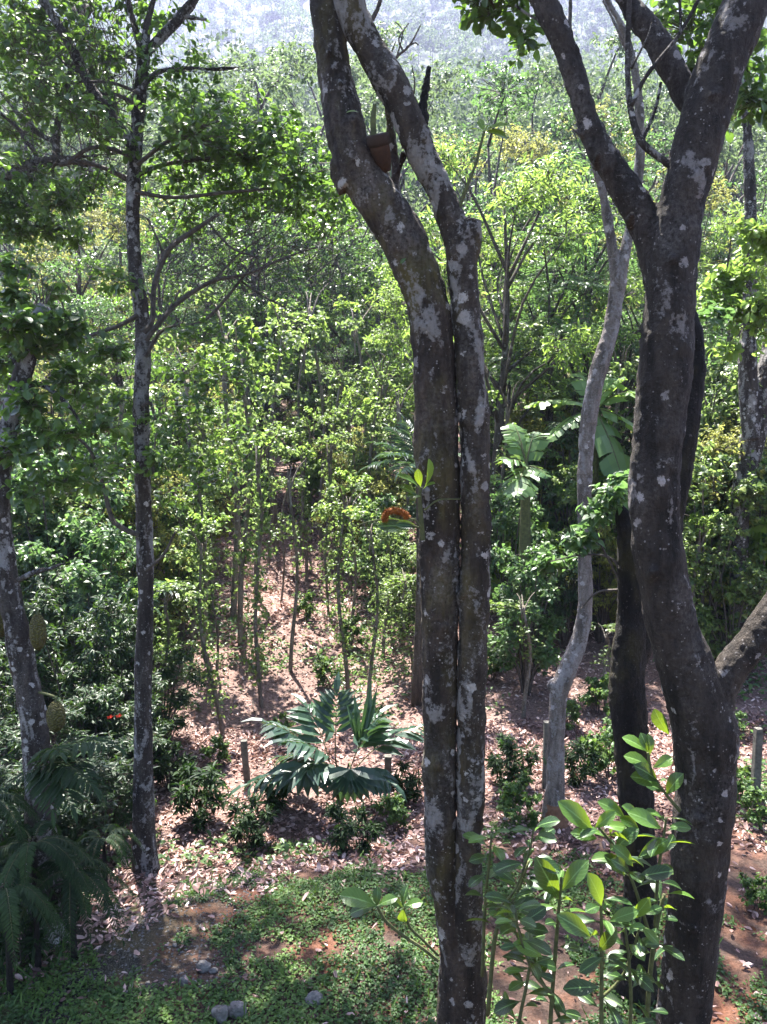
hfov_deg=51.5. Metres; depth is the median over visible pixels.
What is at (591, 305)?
creeper pole
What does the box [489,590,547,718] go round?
creeper pole
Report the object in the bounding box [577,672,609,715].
shrub
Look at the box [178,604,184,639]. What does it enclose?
fence post
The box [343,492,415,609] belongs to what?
shrub
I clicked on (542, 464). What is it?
creeper pole
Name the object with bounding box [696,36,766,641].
tree
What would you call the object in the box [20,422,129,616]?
shrub
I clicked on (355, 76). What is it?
tree
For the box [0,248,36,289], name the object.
tree
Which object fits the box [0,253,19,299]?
tree
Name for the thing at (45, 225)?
tree
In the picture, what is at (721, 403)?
shrub
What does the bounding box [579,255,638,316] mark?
tree
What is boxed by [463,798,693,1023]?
jackfruit sapling
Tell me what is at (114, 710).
shrub
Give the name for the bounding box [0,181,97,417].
tree
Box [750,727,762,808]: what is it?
fence post
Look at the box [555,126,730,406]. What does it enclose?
tree
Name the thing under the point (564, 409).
shrub
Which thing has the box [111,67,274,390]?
tree
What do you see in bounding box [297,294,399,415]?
tree
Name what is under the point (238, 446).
shrub
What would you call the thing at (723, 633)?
creeper pole
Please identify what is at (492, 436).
shrub
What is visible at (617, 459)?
banana plant
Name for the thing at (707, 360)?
tree
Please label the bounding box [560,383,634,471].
shrub
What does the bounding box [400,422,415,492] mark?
shrub
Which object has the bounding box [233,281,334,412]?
tree
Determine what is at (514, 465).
shrub
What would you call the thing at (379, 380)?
creeper pole
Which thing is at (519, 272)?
tree
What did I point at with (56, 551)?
shrub
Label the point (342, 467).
shrub
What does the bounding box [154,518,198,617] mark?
shrub
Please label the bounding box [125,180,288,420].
tree
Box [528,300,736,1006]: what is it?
tree
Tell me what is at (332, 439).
creeper pole
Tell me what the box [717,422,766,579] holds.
shrub
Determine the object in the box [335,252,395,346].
tree
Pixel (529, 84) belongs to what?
tree
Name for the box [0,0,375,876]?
jackfruit tree
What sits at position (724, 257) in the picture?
tree
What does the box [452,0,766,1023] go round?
jackfruit tree
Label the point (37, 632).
jackfruit
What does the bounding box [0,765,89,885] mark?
shrub
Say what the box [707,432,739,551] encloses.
creeper pole
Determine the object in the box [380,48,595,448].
tree
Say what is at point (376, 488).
shrub
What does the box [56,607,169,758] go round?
shrub
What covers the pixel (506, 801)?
shrub
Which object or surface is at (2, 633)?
jackfruit
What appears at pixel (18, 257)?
tree
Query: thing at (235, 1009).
stone
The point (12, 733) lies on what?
shrub
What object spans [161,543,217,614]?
shrub
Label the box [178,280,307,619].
young tree
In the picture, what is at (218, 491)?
creeper pole
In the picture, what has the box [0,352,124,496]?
tree
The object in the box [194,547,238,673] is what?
creeper pole
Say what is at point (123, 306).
tree
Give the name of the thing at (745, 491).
shrub
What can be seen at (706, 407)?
creeper pole
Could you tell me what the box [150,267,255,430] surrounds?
tree
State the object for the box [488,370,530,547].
creeper pole
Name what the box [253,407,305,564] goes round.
creeper pole
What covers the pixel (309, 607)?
shrub
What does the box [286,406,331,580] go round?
creeper pole
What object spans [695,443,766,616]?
shrub
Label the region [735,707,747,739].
shrub
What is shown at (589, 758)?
shrub
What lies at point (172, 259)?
tree
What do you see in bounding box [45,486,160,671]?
shrub
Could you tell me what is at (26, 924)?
shrub
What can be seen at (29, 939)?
shrub
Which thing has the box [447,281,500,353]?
tree
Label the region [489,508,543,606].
shrub
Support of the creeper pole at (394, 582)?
on the ground at (746, 942)
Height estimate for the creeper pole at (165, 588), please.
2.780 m
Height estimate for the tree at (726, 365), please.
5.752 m
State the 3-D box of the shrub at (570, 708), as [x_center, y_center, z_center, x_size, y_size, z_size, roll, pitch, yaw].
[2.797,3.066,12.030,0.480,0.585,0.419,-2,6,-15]
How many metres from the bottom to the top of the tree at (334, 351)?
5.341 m
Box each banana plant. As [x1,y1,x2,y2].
[493,423,553,668]
[524,372,634,606]
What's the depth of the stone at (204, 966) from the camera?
6.60 m
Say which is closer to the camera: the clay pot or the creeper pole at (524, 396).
the clay pot
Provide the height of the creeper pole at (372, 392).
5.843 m
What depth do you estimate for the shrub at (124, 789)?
9.23 m
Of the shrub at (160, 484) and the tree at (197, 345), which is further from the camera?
the tree at (197, 345)
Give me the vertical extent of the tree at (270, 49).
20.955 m
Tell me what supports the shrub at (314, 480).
on the ground at (746, 942)
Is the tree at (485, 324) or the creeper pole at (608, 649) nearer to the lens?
the creeper pole at (608, 649)
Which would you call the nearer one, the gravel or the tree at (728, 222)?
the gravel
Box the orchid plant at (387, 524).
[353,459,459,540]
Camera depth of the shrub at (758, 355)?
16.84 m
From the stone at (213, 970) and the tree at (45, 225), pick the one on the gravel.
the stone at (213, 970)
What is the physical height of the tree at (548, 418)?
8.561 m
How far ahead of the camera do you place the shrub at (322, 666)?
14.23 m
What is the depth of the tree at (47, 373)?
28.39 m
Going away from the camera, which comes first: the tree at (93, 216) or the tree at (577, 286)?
the tree at (577, 286)
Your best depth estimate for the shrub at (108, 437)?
15.50 m
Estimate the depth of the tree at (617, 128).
25.57 m
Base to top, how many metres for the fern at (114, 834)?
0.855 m
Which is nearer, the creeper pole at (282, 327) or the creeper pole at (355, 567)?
the creeper pole at (355, 567)
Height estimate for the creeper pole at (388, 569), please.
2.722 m
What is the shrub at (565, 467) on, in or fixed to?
on the ground at (746, 942)
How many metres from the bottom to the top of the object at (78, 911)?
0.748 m
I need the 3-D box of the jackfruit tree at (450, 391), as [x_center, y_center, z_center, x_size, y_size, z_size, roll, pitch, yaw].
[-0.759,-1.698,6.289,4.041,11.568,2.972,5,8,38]
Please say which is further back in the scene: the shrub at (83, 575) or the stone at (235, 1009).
the shrub at (83, 575)
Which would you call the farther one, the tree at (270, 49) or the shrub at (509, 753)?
the tree at (270, 49)
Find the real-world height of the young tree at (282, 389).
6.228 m
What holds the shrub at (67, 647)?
on the ground at (746, 942)
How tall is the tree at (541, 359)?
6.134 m
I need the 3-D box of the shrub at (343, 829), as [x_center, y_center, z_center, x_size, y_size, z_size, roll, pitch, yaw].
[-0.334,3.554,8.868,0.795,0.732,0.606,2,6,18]
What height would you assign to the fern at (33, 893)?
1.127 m
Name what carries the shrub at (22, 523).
on the ground at (746, 942)
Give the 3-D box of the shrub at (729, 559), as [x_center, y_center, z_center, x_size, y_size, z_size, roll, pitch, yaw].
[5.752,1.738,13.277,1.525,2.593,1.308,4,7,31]
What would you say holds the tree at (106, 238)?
on the ground at (746, 942)
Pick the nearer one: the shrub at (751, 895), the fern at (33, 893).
the fern at (33, 893)
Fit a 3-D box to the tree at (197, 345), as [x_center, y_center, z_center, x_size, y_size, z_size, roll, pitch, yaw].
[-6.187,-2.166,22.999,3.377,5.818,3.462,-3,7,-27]
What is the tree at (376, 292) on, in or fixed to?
on the ground at (746, 942)
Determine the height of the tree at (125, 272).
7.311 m
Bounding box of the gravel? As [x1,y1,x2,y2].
[4,884,293,1020]
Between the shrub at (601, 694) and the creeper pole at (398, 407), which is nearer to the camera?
the shrub at (601, 694)
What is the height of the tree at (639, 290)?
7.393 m
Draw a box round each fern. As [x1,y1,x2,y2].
[0,784,50,844]
[0,820,108,969]
[0,864,77,997]
[6,736,128,829]
[10,855,150,966]
[72,823,143,905]
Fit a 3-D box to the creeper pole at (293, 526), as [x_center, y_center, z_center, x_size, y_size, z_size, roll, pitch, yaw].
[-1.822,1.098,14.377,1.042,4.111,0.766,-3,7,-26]
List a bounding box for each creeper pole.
[39,379,118,495]
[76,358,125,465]
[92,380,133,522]
[129,577,202,756]
[131,380,189,636]
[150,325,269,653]
[158,493,195,597]
[161,510,236,737]
[173,457,232,662]
[177,411,232,595]
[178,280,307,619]
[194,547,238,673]
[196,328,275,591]
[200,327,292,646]
[214,424,299,707]
[252,459,312,671]
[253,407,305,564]
[254,292,326,554]
[265,284,339,537]
[269,476,305,602]
[278,325,330,548]
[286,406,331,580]
[298,429,355,613]
[311,467,373,691]
[315,348,377,574]
[318,492,367,647]
[326,405,381,592]
[332,294,388,553]
[341,497,400,696]
[352,348,412,591]
[352,359,403,482]
[361,383,414,593]
[367,527,415,656]
[375,569,415,675]
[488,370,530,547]
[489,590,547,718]
[509,319,544,470]
[509,447,549,505]
[520,292,604,528]
[536,281,605,506]
[574,621,615,705]
[599,344,638,577]
[692,388,739,554]
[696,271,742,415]
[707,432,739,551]
[714,605,729,652]
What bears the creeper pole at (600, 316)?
on the ground at (746, 942)
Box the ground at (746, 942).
[0,0,766,1023]
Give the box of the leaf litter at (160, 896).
[0,466,766,1023]
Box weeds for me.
[0,496,766,873]
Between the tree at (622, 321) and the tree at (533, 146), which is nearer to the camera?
the tree at (622, 321)
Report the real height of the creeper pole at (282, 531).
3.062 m
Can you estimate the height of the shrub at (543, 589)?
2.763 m
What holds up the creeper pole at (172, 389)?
on the ground at (746, 942)
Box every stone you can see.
[178,977,187,986]
[196,960,210,972]
[209,967,217,973]
[211,1005,227,1023]
[228,1000,246,1018]
[305,990,322,1006]
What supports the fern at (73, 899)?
on the ground at (746, 942)
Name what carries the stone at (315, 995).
on the ground at (746, 942)
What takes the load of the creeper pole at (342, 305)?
on the ground at (746, 942)
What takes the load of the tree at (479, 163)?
on the ground at (746, 942)
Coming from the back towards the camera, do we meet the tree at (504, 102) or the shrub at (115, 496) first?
the tree at (504, 102)
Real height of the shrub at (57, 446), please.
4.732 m
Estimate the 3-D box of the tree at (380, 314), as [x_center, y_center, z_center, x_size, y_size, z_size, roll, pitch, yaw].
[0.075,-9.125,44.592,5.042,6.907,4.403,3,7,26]
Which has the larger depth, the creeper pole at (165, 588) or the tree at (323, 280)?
the tree at (323, 280)
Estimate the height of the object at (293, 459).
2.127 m
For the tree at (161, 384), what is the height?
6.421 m
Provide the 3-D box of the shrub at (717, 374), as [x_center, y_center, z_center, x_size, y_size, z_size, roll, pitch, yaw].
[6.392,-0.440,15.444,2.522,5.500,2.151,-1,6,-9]
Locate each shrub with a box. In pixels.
[0,451,63,691]
[0,538,90,708]
[0,624,57,768]
[0,714,56,834]
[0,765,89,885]
[0,871,62,972]
[1,899,32,944]
[3,755,132,874]
[5,584,136,766]
[11,457,134,683]
[12,417,79,547]
[15,484,73,598]
[15,504,159,705]
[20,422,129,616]
[21,527,106,652]
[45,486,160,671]
[49,681,133,793]
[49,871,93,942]
[51,610,122,719]
[52,714,170,835]
[55,405,186,587]
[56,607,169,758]
[60,467,189,657]
[71,667,176,783]
[109,641,214,744]
[125,576,189,664]
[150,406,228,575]
[152,380,242,557]
[153,741,197,790]
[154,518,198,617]
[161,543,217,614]
[168,755,229,831]
[172,432,229,537]
[199,734,231,769]
[223,792,280,850]
[226,671,423,806]
[234,417,260,474]
[253,764,293,813]
[270,712,295,738]
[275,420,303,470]
[291,589,317,620]
[295,443,347,517]
[311,426,386,554]
[312,652,340,686]
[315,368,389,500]
[321,798,386,857]
[334,435,391,542]
[339,612,365,646]
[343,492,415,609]
[347,465,415,587]
[357,402,415,517]
[369,792,412,833]
[371,540,415,637]
[372,702,390,724]
[390,754,423,806]
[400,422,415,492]
[460,447,540,550]
[484,732,546,789]
[486,372,532,477]
[487,540,577,695]
[487,635,519,679]
[489,467,550,629]
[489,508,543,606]
[490,409,560,491]
[495,771,542,823]
[504,386,581,530]
[513,517,572,619]
[519,425,615,572]
[532,528,601,648]
[549,456,573,530]
[552,462,617,623]
[558,463,613,569]
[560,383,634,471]
[562,522,616,642]
[564,734,602,788]
[565,697,581,730]
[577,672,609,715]
[580,726,616,779]
[600,710,613,749]
[682,440,766,652]
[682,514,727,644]
[683,411,766,614]
[683,487,766,658]
[686,375,739,541]
[687,349,766,547]
[688,540,766,660]
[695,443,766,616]
[705,333,761,397]
[707,517,766,630]
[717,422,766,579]
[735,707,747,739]
[736,752,766,801]
[736,775,766,826]
[736,872,766,915]
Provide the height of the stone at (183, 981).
0.091 m
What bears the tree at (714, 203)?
on the ground at (746, 942)
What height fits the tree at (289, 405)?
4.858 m
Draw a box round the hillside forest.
[0,0,766,321]
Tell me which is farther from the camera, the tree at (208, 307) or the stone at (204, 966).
the tree at (208, 307)
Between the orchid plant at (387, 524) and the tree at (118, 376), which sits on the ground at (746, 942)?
the tree at (118, 376)
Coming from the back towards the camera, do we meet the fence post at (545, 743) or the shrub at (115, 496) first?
the shrub at (115, 496)
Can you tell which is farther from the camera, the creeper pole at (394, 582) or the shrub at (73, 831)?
the creeper pole at (394, 582)
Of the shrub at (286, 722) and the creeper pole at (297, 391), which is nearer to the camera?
the shrub at (286, 722)
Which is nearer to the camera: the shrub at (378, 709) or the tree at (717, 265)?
the shrub at (378, 709)
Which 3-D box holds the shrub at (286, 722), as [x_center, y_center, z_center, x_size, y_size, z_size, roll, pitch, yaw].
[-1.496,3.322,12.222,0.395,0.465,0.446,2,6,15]
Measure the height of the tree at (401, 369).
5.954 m
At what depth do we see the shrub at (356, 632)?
15.62 m
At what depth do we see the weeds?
13.84 m
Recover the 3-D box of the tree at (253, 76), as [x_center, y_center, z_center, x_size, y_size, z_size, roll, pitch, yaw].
[-5.487,-11.539,34.676,8.252,18.171,8.902,2,6,16]
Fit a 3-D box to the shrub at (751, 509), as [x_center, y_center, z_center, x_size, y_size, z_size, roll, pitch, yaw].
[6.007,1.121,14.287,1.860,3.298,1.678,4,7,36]
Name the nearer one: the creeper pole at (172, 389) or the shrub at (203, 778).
the shrub at (203, 778)
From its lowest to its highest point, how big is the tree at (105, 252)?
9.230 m
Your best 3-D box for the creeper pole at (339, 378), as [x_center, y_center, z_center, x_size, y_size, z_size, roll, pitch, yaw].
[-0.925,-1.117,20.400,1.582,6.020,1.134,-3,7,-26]
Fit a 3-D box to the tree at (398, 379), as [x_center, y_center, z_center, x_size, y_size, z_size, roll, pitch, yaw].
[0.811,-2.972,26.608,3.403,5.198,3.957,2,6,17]
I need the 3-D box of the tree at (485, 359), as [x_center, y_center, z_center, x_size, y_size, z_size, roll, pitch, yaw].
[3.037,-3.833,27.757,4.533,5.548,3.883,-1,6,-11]
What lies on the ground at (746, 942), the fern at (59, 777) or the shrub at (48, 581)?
the shrub at (48, 581)
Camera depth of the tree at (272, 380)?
28.63 m
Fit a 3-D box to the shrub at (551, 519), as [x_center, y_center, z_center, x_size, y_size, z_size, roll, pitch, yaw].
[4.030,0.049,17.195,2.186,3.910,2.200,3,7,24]
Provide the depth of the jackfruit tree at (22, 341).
6.55 m
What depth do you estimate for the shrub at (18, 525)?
13.96 m
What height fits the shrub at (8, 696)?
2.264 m
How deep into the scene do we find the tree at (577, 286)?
18.16 m
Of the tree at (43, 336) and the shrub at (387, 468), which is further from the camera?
the tree at (43, 336)
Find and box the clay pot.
[366,104,390,172]
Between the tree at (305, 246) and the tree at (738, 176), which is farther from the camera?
the tree at (738, 176)
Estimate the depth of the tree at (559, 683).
8.57 m
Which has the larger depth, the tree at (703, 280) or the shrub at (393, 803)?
the tree at (703, 280)
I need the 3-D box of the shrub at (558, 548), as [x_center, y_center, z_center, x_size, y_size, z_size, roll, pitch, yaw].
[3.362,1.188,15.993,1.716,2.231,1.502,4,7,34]
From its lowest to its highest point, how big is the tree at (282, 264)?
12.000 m
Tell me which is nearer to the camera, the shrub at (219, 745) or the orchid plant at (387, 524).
the orchid plant at (387, 524)
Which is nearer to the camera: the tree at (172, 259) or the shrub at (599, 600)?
the shrub at (599, 600)
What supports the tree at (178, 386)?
on the ground at (746, 942)
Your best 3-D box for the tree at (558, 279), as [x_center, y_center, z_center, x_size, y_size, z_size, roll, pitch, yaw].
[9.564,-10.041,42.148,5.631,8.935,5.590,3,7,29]
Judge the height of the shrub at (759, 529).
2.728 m
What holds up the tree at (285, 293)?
on the ground at (746, 942)
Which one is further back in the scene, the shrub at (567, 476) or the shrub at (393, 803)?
the shrub at (567, 476)
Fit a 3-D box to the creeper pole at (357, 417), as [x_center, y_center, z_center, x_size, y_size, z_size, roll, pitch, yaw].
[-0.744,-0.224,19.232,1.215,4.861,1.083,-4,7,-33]
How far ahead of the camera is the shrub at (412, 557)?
16.07 m
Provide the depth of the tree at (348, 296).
27.51 m
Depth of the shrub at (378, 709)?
12.64 m
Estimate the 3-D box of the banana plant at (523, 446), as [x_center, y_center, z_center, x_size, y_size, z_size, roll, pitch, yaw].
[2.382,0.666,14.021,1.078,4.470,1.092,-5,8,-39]
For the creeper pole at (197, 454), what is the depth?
17.20 m
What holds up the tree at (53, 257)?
on the ground at (746, 942)
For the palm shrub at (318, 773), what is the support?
on the ground at (746, 942)
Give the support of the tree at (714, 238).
on the ground at (746, 942)
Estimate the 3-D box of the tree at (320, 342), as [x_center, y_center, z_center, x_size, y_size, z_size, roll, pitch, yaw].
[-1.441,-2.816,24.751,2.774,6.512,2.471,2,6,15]
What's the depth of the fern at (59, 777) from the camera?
6.26 m
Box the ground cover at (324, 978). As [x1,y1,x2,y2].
[0,806,766,1023]
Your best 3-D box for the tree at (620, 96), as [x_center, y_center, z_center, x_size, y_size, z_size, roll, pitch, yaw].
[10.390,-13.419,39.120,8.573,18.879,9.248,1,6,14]
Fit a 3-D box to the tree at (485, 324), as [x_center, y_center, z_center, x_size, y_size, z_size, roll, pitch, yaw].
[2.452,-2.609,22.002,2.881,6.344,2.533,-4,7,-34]
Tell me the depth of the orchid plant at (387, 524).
4.99 m
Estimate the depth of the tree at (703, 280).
19.43 m
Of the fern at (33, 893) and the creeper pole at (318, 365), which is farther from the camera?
the creeper pole at (318, 365)
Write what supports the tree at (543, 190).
on the ground at (746, 942)
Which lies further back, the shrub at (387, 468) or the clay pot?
the shrub at (387, 468)
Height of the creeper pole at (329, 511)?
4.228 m
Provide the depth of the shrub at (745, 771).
9.50 m
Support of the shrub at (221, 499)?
on the ground at (746, 942)
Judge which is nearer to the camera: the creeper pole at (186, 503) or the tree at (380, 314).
the creeper pole at (186, 503)
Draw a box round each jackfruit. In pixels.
[0,613,4,636]
[23,605,46,650]
[38,691,65,731]
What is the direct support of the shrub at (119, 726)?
on the ground at (746, 942)
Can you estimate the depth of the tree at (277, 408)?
35.82 m
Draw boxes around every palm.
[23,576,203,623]
[219,391,325,521]
[359,412,460,707]
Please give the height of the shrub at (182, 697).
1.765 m
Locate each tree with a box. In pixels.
[0,0,147,258]
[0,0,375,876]
[0,54,107,299]
[0,150,136,949]
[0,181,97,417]
[0,192,151,503]
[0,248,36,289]
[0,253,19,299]
[0,284,88,405]
[0,329,84,473]
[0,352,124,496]
[2,192,103,294]
[6,256,166,507]
[10,82,182,386]
[11,241,113,299]
[28,232,134,408]
[32,304,112,419]
[50,176,180,434]
[64,169,261,411]
[67,322,220,511]
[79,330,175,428]
[83,252,150,376]
[86,255,156,324]
[91,142,261,387]
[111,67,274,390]
[111,335,229,494]
[111,348,240,575]
[122,304,270,416]
[124,238,188,308]
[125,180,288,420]
[125,291,202,368]
[143,41,364,417]
[143,244,197,288]
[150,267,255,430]
[164,117,376,501]
[171,235,331,426]
[179,281,244,379]
[207,323,294,517]
[221,148,388,441]
[225,318,299,479]
[232,192,346,391]
[233,56,381,421]
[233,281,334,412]
[243,243,383,458]
[252,35,405,397]
[253,351,362,518]
[261,329,300,442]
[268,201,408,430]
[277,211,371,377]
[281,353,336,427]
[295,20,514,429]
[296,235,413,465]
[296,315,379,513]
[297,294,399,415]
[309,0,511,1023]
[317,324,368,374]
[332,330,413,466]
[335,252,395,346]
[339,243,532,452]
[353,291,398,404]
[355,302,412,468]
[356,346,413,449]
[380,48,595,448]
[397,124,526,319]
[401,135,621,546]
[403,327,523,427]
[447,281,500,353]
[449,300,512,442]
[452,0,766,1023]
[464,56,608,363]
[477,244,594,466]
[480,93,661,323]
[480,96,660,444]
[483,190,638,383]
[484,219,638,520]
[485,159,712,461]
[494,310,608,409]
[513,14,680,323]
[514,256,607,377]
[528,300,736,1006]
[531,269,644,541]
[540,0,656,830]
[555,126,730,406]
[576,250,738,439]
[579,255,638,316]
[594,53,761,302]
[595,162,757,368]
[620,228,764,407]
[623,251,735,344]
[623,326,764,447]
[635,167,766,331]
[638,82,766,388]
[690,273,740,497]
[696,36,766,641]
[697,198,766,394]
[698,356,766,515]
[702,137,766,275]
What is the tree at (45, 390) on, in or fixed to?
on the ground at (746, 942)
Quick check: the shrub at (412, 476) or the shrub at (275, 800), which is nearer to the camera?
the shrub at (275, 800)
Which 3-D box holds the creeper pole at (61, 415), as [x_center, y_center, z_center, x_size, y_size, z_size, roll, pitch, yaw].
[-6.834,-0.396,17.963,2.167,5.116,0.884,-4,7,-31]
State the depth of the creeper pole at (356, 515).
12.88 m
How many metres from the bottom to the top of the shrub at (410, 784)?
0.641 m
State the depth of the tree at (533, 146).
28.35 m
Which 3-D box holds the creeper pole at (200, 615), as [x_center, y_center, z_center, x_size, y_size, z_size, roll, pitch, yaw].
[-2.617,1.780,12.263,0.972,3.674,1.074,-8,6,1]
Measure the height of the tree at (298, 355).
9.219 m
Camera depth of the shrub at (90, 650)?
10.59 m
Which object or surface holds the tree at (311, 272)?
on the ground at (746, 942)
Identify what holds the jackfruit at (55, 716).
hanging from the jackfruit tree at (22, 341)
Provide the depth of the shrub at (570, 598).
14.67 m
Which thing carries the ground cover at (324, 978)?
on the ground at (746, 942)
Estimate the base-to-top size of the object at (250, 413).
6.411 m
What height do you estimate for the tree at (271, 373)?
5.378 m
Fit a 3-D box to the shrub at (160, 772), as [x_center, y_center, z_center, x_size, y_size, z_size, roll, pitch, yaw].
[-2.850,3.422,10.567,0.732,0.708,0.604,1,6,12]
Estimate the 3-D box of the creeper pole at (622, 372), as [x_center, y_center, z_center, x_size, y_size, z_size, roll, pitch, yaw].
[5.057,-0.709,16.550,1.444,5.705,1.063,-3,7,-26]
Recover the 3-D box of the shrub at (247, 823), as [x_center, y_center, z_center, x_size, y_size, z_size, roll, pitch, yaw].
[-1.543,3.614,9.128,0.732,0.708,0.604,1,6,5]
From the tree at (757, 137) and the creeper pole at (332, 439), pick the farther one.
the tree at (757, 137)
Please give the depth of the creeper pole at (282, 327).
21.59 m
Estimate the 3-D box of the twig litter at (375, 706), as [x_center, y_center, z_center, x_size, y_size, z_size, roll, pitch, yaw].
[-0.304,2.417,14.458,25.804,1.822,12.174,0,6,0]
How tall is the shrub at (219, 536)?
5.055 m
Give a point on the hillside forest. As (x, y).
(460, 111)
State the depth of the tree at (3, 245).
46.57 m
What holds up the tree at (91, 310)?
on the ground at (746, 942)
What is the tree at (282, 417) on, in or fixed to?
on the ground at (746, 942)
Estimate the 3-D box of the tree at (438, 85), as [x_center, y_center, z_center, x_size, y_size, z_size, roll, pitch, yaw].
[0.943,-11.988,36.328,8.759,17.880,8.120,-3,7,-29]
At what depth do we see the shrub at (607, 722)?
11.22 m
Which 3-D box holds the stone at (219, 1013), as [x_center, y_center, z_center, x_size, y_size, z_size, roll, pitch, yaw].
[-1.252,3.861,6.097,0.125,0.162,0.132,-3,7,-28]
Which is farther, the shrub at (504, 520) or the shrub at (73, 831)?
the shrub at (504, 520)
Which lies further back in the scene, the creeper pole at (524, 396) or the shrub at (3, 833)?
the creeper pole at (524, 396)
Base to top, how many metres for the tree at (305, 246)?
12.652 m
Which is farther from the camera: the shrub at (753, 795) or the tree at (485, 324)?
the tree at (485, 324)
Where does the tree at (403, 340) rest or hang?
on the ground at (746, 942)
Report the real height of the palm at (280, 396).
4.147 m
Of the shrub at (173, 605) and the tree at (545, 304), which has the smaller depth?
the shrub at (173, 605)
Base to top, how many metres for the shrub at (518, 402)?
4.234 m
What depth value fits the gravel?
6.89 m
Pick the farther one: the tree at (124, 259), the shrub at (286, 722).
the tree at (124, 259)
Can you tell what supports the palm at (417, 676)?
on the ground at (746, 942)
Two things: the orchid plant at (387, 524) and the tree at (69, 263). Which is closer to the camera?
the orchid plant at (387, 524)
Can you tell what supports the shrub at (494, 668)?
on the ground at (746, 942)
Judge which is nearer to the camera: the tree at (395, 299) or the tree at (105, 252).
the tree at (395, 299)
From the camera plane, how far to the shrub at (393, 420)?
21.67 m
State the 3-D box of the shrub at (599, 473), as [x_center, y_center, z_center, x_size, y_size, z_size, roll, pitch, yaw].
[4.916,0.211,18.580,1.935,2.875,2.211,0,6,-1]
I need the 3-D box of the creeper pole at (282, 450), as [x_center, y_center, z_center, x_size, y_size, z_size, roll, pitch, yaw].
[-2.140,1.020,13.396,1.753,4.977,0.969,4,7,33]
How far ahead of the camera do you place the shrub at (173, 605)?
14.53 m
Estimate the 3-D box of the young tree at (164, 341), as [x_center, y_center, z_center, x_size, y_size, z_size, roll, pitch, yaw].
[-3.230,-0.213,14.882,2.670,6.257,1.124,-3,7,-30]
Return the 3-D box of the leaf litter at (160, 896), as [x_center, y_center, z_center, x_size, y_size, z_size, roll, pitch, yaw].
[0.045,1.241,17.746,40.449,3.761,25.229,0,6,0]
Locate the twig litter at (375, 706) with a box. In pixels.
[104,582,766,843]
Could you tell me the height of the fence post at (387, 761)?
0.734 m
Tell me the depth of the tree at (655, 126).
41.85 m
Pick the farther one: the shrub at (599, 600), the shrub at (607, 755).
the shrub at (599, 600)
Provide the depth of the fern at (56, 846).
6.42 m
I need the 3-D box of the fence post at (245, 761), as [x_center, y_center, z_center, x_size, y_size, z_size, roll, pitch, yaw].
[-1.832,3.473,10.641,0.132,0.888,0.089,0,6,0]
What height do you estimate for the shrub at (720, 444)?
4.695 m
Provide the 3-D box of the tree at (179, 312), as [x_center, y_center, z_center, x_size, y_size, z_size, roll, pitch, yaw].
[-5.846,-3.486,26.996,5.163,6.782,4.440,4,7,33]
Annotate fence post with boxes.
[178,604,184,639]
[241,739,250,786]
[384,754,391,783]
[542,720,548,790]
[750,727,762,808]

